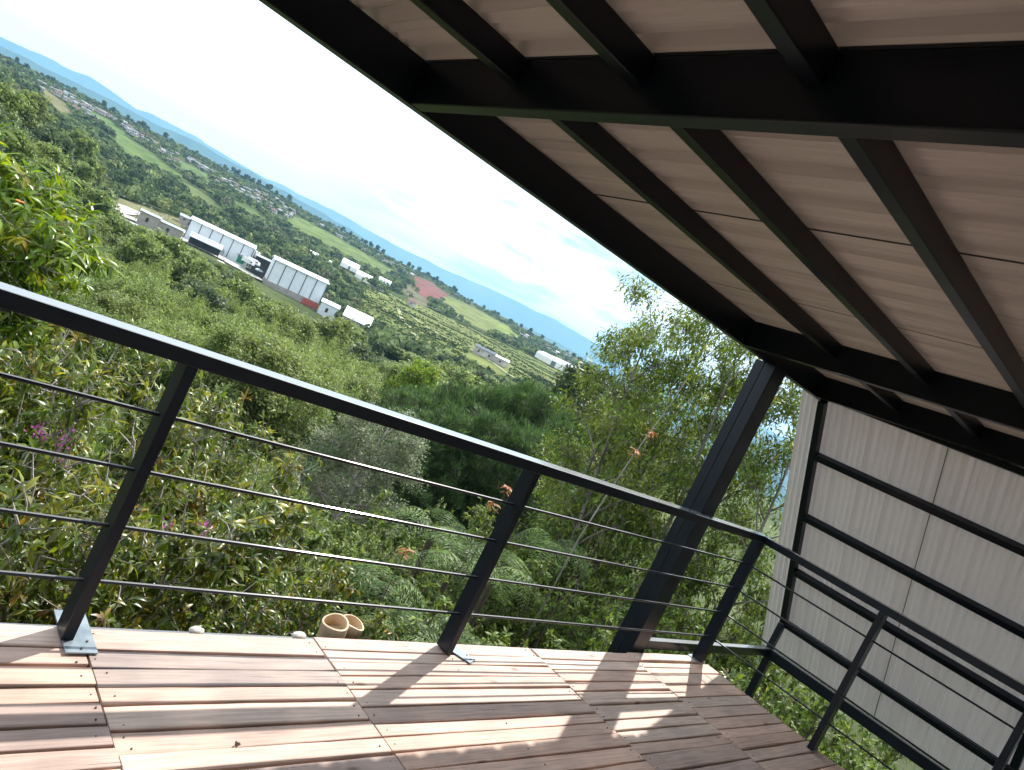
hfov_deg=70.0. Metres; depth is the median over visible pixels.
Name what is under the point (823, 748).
green bush
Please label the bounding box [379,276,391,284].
greenhouse
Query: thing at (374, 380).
bamboo clump
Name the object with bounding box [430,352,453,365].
valley tree
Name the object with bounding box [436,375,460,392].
valley tree
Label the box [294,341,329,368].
valley tree
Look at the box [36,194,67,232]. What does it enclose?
valley tree
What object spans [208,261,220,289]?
valley tree
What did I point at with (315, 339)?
bamboo clump
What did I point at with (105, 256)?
valley tree
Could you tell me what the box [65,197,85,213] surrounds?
valley tree
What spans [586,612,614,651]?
green bush
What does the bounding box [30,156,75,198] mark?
valley tree
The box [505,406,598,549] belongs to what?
dark conifer
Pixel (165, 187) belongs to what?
woodland
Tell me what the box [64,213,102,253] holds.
bamboo clump
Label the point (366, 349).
valley tree
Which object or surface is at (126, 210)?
road
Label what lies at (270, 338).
valley tree
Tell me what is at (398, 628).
green bush
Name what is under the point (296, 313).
valley tree
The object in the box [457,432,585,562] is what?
dark conifer
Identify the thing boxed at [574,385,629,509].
dark tree
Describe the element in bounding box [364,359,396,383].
bamboo clump
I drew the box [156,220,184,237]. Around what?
block building
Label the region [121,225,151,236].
valley tree
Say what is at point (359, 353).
valley tree
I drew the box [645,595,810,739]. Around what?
green bush
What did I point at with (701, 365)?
slender tree
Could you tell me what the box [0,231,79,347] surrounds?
valley tree
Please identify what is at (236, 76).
sky
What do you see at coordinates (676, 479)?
slender tree
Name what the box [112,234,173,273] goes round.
valley tree
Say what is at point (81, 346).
shrub
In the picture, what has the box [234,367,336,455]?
tree
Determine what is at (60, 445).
flower spray
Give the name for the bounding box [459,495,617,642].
green bush
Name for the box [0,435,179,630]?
shrub
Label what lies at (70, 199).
valley tree
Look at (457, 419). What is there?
dark conifer
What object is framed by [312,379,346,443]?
valley tree
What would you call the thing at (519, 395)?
dark conifer
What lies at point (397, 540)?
green bush
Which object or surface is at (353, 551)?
ground cover
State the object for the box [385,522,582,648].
green bush
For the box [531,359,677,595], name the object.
slender tree
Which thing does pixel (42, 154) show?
valley tree
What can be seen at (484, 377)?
valley tree
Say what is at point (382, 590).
tree fern
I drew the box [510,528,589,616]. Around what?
tree fern
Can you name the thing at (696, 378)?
slender tree
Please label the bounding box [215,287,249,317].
bamboo clump
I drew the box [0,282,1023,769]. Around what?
metal railing
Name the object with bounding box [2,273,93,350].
valley tree
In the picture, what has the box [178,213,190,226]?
roadside house
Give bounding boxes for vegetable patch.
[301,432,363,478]
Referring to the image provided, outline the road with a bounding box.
[115,203,185,232]
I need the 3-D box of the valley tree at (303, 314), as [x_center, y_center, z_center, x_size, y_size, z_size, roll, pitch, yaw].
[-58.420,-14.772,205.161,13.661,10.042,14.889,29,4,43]
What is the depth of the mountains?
14020.53 m
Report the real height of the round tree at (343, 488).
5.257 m
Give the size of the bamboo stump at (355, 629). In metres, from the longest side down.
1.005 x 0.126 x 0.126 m
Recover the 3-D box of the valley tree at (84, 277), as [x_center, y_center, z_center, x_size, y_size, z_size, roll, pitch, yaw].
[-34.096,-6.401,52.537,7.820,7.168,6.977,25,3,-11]
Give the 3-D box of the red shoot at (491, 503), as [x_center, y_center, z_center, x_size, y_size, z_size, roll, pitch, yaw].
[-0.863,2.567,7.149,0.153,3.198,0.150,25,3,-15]
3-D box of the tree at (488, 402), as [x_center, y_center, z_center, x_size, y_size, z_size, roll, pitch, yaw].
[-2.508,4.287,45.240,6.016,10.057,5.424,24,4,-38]
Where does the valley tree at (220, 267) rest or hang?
on the terrain at (482, 320)
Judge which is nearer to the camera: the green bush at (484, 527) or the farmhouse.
the green bush at (484, 527)
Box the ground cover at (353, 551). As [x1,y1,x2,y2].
[1,339,839,748]
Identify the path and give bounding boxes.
[387,302,514,377]
[396,308,422,340]
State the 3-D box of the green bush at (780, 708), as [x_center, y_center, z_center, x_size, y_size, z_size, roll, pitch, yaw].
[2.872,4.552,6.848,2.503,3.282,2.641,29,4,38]
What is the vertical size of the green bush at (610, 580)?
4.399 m
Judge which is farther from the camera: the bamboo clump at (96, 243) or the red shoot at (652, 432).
the bamboo clump at (96, 243)
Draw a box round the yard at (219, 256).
[121,214,261,280]
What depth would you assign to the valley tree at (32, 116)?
237.42 m
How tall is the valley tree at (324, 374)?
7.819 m
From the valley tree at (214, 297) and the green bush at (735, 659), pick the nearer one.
the green bush at (735, 659)
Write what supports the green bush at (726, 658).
on the terrain at (482, 320)
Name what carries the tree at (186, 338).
on the terrain at (482, 320)
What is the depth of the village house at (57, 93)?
982.67 m
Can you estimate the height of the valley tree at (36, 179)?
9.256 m
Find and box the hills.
[0,46,788,508]
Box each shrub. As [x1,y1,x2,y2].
[0,318,231,567]
[0,331,251,624]
[0,341,107,612]
[0,360,296,635]
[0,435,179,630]
[7,383,349,637]
[67,485,359,769]
[84,387,323,625]
[202,514,398,769]
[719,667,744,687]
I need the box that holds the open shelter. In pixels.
[187,231,223,257]
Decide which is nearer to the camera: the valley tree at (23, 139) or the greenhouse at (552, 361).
the valley tree at (23, 139)
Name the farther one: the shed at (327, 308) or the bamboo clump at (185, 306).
the shed at (327, 308)
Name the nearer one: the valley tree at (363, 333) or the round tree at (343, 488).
the round tree at (343, 488)
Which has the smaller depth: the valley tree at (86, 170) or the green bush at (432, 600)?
the green bush at (432, 600)
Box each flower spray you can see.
[6,421,48,494]
[32,429,74,502]
[115,514,173,620]
[172,512,213,585]
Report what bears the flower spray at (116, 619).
on the terrain at (482, 320)
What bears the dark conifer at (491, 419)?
on the terrain at (482, 320)
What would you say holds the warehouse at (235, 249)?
on the terrain at (482, 320)
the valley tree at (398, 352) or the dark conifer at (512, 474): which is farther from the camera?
the valley tree at (398, 352)
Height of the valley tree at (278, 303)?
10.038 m
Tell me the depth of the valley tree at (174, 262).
162.64 m
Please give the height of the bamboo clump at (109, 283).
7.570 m
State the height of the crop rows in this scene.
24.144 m
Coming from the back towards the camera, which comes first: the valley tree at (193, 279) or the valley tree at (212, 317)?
the valley tree at (193, 279)
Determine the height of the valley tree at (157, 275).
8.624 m
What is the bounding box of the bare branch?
[521,379,686,647]
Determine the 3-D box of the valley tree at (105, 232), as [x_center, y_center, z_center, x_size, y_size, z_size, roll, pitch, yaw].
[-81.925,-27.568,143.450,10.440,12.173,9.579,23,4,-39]
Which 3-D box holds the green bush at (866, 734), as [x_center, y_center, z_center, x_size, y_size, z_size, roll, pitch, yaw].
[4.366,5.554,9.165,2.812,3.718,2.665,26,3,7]
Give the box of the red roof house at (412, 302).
[407,298,417,307]
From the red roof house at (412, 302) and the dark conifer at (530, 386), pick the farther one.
the red roof house at (412, 302)
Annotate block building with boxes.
[136,208,161,230]
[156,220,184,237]
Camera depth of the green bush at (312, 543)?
7.33 m
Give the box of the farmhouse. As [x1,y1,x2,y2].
[472,343,497,361]
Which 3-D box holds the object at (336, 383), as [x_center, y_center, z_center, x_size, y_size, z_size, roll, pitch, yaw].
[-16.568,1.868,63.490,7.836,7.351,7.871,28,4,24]
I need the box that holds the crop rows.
[359,287,563,383]
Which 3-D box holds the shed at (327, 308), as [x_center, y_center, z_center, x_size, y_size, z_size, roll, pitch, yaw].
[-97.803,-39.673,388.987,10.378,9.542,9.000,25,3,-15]
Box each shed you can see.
[317,298,340,319]
[343,305,373,329]
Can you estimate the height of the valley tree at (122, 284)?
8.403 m
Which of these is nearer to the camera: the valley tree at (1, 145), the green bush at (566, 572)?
the green bush at (566, 572)
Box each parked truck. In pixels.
[241,256,254,266]
[248,257,259,266]
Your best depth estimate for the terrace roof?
2.26 m
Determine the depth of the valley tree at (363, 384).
79.48 m
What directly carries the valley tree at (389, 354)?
on the terrain at (482, 320)
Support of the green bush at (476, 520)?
on the terrain at (482, 320)
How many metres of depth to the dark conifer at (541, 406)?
44.53 m
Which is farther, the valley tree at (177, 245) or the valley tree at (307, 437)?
the valley tree at (177, 245)
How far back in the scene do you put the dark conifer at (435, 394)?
43.15 m
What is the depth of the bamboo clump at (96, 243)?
78.30 m
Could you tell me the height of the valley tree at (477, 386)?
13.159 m
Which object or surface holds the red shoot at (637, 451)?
on the terrain at (482, 320)
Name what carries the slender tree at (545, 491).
on the terrain at (482, 320)
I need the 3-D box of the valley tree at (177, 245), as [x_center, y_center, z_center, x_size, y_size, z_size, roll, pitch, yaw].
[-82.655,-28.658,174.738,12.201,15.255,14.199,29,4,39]
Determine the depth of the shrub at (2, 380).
4.46 m
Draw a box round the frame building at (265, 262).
[249,254,271,278]
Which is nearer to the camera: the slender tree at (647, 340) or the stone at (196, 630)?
the stone at (196, 630)
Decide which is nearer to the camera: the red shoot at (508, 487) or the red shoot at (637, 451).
the red shoot at (508, 487)
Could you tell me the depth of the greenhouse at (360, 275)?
747.51 m
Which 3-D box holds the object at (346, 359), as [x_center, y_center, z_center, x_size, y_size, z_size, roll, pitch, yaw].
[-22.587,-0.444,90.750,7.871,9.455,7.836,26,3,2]
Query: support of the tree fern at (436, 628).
on the terrain at (482, 320)
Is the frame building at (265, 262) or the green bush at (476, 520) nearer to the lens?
the green bush at (476, 520)
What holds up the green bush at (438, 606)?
on the terrain at (482, 320)
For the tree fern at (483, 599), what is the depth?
8.27 m
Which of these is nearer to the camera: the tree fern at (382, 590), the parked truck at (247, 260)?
the tree fern at (382, 590)
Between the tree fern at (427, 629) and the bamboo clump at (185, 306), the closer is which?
the tree fern at (427, 629)
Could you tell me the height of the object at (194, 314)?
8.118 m
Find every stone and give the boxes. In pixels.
[189,626,203,633]
[292,631,305,638]
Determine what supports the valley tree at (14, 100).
on the terrain at (482, 320)
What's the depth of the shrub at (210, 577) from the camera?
3.86 m
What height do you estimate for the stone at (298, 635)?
0.036 m
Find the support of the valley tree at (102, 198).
on the terrain at (482, 320)
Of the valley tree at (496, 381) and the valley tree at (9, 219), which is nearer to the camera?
the valley tree at (9, 219)
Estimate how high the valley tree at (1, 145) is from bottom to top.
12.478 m
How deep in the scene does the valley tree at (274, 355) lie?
45.36 m
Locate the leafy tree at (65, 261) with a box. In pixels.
[0,122,124,473]
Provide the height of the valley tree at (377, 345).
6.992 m
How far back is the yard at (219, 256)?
386.60 m
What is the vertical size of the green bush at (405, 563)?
2.347 m
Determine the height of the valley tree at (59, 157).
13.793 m
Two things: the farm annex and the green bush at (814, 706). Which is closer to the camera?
the green bush at (814, 706)
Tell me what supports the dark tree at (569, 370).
on the terrain at (482, 320)
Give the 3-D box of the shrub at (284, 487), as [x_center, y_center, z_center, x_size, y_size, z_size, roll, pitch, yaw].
[-2.880,1.565,6.331,2.082,3.185,1.962,26,3,4]
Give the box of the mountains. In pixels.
[0,37,790,458]
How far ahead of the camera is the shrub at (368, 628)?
5.42 m
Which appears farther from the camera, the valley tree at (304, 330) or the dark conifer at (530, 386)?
the valley tree at (304, 330)
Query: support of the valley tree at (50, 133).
on the terrain at (482, 320)
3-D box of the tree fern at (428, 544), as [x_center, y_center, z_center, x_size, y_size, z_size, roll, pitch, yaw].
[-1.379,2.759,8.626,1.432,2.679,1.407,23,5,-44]
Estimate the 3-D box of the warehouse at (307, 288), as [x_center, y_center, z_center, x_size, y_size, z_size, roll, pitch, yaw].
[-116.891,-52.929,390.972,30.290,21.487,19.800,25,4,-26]
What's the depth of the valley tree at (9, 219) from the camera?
52.62 m
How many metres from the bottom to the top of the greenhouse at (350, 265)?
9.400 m
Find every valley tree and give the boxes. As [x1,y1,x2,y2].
[0,79,32,127]
[0,104,11,150]
[0,121,8,152]
[0,123,41,176]
[0,208,36,230]
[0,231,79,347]
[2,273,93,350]
[6,88,56,141]
[7,120,34,157]
[7,139,54,161]
[26,124,80,177]
[28,174,53,192]
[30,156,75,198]
[31,137,79,183]
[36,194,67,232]
[40,295,117,368]
[44,174,76,207]
[56,127,99,168]
[61,270,98,297]
[65,176,91,202]
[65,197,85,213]
[69,160,97,184]
[70,288,158,358]
[74,180,124,227]
[74,260,145,295]
[79,213,122,252]
[85,250,128,289]
[86,158,106,185]
[89,339,167,402]
[91,274,176,328]
[93,212,140,238]
[101,231,172,281]
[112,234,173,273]
[112,361,166,402]
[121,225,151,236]
[132,271,184,322]
[141,267,170,289]
[144,229,172,250]
[149,227,196,268]
[164,255,193,288]
[165,251,221,290]
[170,271,212,288]
[171,279,237,317]
[173,310,273,421]
[174,273,212,308]
[185,246,207,262]
[187,328,331,450]
[195,308,245,338]
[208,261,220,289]
[212,261,225,282]
[213,323,298,375]
[215,285,234,316]
[217,275,264,316]
[221,264,234,270]
[232,270,246,286]
[237,270,255,285]
[240,298,292,329]
[247,290,265,315]
[253,303,321,350]
[266,298,291,308]
[285,405,332,446]
[286,304,307,340]
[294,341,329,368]
[296,359,346,392]
[298,312,317,332]
[308,314,356,354]
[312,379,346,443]
[321,324,362,353]
[337,356,374,378]
[338,340,390,377]
[338,370,385,432]
[340,363,369,401]
[342,344,368,361]
[351,323,368,347]
[370,379,403,403]
[371,340,385,358]
[374,358,436,386]
[381,347,400,359]
[391,346,407,361]
[398,350,425,367]
[406,359,450,381]
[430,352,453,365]
[434,359,462,373]
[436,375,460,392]
[437,363,460,378]
[444,365,485,388]
[466,382,492,403]
[472,368,495,386]
[486,374,506,387]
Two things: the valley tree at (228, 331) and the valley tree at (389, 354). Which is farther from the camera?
the valley tree at (389, 354)
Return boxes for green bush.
[208,509,448,640]
[236,484,414,638]
[281,566,527,647]
[287,509,519,646]
[295,564,423,641]
[303,486,472,635]
[366,589,463,643]
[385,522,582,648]
[402,614,566,649]
[409,497,553,636]
[443,540,625,649]
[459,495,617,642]
[475,560,704,663]
[512,481,670,647]
[541,542,729,663]
[574,513,726,669]
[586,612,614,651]
[609,555,773,678]
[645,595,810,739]
[658,650,876,769]
[667,560,866,762]
[696,684,903,769]
[745,665,906,769]
[759,682,946,769]
[807,718,919,768]
[816,723,895,769]
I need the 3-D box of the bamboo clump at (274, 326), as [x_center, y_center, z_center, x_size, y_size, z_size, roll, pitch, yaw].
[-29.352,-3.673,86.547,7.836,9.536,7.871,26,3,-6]
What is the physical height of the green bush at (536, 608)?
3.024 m
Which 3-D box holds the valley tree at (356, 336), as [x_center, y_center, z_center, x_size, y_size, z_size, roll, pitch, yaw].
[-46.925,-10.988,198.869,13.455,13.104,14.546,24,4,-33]
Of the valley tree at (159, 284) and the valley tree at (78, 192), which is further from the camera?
the valley tree at (78, 192)
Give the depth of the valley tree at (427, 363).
148.25 m
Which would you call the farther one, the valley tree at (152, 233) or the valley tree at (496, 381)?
the valley tree at (496, 381)
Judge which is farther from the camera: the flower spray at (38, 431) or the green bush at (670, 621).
the green bush at (670, 621)
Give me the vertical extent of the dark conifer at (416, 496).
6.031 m
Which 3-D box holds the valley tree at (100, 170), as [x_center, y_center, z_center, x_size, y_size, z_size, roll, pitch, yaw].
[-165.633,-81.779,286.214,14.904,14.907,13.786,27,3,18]
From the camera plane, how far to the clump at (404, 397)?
40.30 m
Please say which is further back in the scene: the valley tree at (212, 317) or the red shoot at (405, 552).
the valley tree at (212, 317)
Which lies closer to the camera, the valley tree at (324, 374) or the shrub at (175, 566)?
the shrub at (175, 566)
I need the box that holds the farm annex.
[493,354,509,367]
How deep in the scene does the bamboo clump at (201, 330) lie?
50.70 m
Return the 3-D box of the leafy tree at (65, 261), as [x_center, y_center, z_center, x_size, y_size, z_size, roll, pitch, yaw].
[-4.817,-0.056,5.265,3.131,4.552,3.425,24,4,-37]
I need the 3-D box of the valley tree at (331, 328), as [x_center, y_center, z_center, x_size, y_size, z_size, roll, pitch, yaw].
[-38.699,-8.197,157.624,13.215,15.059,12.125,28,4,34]
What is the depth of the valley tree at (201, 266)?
159.55 m
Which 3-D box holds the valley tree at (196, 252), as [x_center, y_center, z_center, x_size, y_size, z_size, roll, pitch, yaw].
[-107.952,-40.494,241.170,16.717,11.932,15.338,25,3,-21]
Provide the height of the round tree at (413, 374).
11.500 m
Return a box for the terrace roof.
[259,0,1023,652]
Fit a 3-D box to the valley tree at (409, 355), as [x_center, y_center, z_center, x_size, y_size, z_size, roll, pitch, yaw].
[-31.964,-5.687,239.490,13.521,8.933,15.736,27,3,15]
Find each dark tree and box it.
[542,352,612,498]
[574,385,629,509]
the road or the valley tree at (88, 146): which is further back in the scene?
the road
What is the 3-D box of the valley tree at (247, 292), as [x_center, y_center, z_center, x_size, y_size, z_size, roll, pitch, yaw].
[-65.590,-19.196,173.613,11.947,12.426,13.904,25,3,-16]
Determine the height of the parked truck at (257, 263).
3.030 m
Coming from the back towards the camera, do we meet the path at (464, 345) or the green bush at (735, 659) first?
the path at (464, 345)
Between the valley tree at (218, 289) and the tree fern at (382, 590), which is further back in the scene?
the valley tree at (218, 289)
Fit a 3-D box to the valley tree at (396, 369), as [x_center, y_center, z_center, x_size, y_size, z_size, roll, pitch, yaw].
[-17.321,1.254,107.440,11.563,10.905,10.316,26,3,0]
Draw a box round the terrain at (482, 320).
[0,60,922,769]
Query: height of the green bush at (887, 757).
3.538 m
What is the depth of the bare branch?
8.76 m
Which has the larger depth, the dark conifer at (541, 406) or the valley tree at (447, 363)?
the valley tree at (447, 363)
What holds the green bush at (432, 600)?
on the terrain at (482, 320)
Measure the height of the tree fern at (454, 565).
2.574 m
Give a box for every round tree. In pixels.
[285,400,431,547]
[379,356,442,406]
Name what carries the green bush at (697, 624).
on the terrain at (482, 320)
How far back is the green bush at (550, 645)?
6.88 m
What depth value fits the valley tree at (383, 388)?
97.18 m
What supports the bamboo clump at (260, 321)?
on the terrain at (482, 320)
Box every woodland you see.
[0,53,658,427]
[0,73,657,450]
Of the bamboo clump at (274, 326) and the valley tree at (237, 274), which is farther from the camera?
the valley tree at (237, 274)
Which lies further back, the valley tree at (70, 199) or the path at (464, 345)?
the path at (464, 345)
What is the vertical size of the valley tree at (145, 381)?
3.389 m
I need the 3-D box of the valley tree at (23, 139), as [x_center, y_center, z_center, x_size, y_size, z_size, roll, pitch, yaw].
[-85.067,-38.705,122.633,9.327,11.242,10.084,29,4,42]
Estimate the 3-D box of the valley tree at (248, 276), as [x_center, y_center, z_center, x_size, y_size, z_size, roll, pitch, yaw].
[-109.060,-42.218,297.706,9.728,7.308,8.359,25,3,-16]
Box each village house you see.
[53,90,61,97]
[81,106,90,112]
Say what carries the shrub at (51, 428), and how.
on the terrain at (482, 320)
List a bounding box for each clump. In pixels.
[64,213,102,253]
[76,233,124,272]
[90,275,152,308]
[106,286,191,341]
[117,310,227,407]
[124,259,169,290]
[166,285,216,336]
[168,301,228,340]
[171,319,242,419]
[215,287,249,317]
[225,308,272,334]
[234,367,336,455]
[248,317,297,350]
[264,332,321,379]
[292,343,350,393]
[297,326,321,349]
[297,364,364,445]
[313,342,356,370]
[315,335,349,363]
[335,384,439,494]
[337,362,381,400]
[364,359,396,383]
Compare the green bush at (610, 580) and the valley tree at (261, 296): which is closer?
the green bush at (610, 580)
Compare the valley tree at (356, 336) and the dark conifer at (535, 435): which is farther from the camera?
the valley tree at (356, 336)
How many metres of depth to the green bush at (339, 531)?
11.13 m
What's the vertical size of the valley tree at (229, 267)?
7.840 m
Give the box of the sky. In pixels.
[0,0,802,440]
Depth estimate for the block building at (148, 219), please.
352.09 m
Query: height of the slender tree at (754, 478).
8.182 m
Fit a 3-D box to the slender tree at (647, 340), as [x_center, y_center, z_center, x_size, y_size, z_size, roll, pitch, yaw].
[1.466,2.050,12.147,3.059,7.812,3.046,26,3,-1]
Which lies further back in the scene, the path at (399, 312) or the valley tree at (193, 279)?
the path at (399, 312)
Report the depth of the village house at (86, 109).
1014.67 m
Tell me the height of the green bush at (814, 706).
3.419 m
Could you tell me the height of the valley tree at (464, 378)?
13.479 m
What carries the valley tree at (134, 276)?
on the terrain at (482, 320)
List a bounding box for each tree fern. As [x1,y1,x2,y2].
[334,558,426,639]
[360,605,439,642]
[376,607,486,645]
[377,506,480,621]
[400,532,503,610]
[434,542,543,637]
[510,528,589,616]
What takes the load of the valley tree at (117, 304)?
on the terrain at (482, 320)
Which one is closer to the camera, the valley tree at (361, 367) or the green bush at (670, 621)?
the green bush at (670, 621)
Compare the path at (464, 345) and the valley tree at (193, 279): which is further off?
the path at (464, 345)
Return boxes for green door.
[236,255,243,263]
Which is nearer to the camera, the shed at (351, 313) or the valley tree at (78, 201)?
the valley tree at (78, 201)
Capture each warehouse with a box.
[183,216,259,268]
[262,255,329,310]
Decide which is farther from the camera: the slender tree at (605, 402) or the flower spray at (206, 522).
the slender tree at (605, 402)
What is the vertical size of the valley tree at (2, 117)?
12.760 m
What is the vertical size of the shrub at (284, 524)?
3.177 m
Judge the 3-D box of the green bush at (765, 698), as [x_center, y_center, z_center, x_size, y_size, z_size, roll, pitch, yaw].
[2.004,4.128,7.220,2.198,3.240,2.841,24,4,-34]
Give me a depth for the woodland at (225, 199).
1057.43 m
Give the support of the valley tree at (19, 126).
on the terrain at (482, 320)
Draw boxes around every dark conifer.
[325,402,443,530]
[356,404,471,528]
[371,381,458,478]
[390,398,496,541]
[414,401,528,539]
[428,379,486,510]
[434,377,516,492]
[451,414,562,560]
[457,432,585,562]
[469,375,555,530]
[481,379,542,491]
[495,389,578,527]
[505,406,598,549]
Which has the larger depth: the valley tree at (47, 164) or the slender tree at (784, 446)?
the valley tree at (47, 164)
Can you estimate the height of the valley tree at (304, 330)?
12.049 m
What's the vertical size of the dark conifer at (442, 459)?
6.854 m
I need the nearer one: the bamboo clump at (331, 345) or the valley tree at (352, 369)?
the valley tree at (352, 369)
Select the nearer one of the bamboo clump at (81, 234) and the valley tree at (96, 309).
the valley tree at (96, 309)
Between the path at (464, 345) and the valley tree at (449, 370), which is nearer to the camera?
the valley tree at (449, 370)
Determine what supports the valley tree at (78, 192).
on the terrain at (482, 320)
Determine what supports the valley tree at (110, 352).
on the terrain at (482, 320)
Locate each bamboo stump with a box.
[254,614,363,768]
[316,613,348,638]
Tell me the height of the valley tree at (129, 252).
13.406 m
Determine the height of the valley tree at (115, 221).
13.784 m
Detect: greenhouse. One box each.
[340,258,359,272]
[355,270,372,283]
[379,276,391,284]
[534,351,611,388]
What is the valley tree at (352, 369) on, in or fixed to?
on the terrain at (482, 320)
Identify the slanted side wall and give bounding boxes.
[645,390,1023,769]
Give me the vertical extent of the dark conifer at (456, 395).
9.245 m
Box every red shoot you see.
[370,547,416,623]
[433,501,499,622]
[441,484,511,618]
[534,447,639,648]
[543,429,656,648]
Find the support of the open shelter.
on the yard at (219, 256)
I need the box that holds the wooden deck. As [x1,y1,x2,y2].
[0,623,844,769]
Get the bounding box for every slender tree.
[505,309,667,571]
[515,271,710,644]
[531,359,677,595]
[556,301,756,632]
[565,315,790,623]
[580,345,743,592]
[620,348,800,653]
[639,378,802,670]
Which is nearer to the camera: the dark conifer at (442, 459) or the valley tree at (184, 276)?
the dark conifer at (442, 459)
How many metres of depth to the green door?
407.37 m

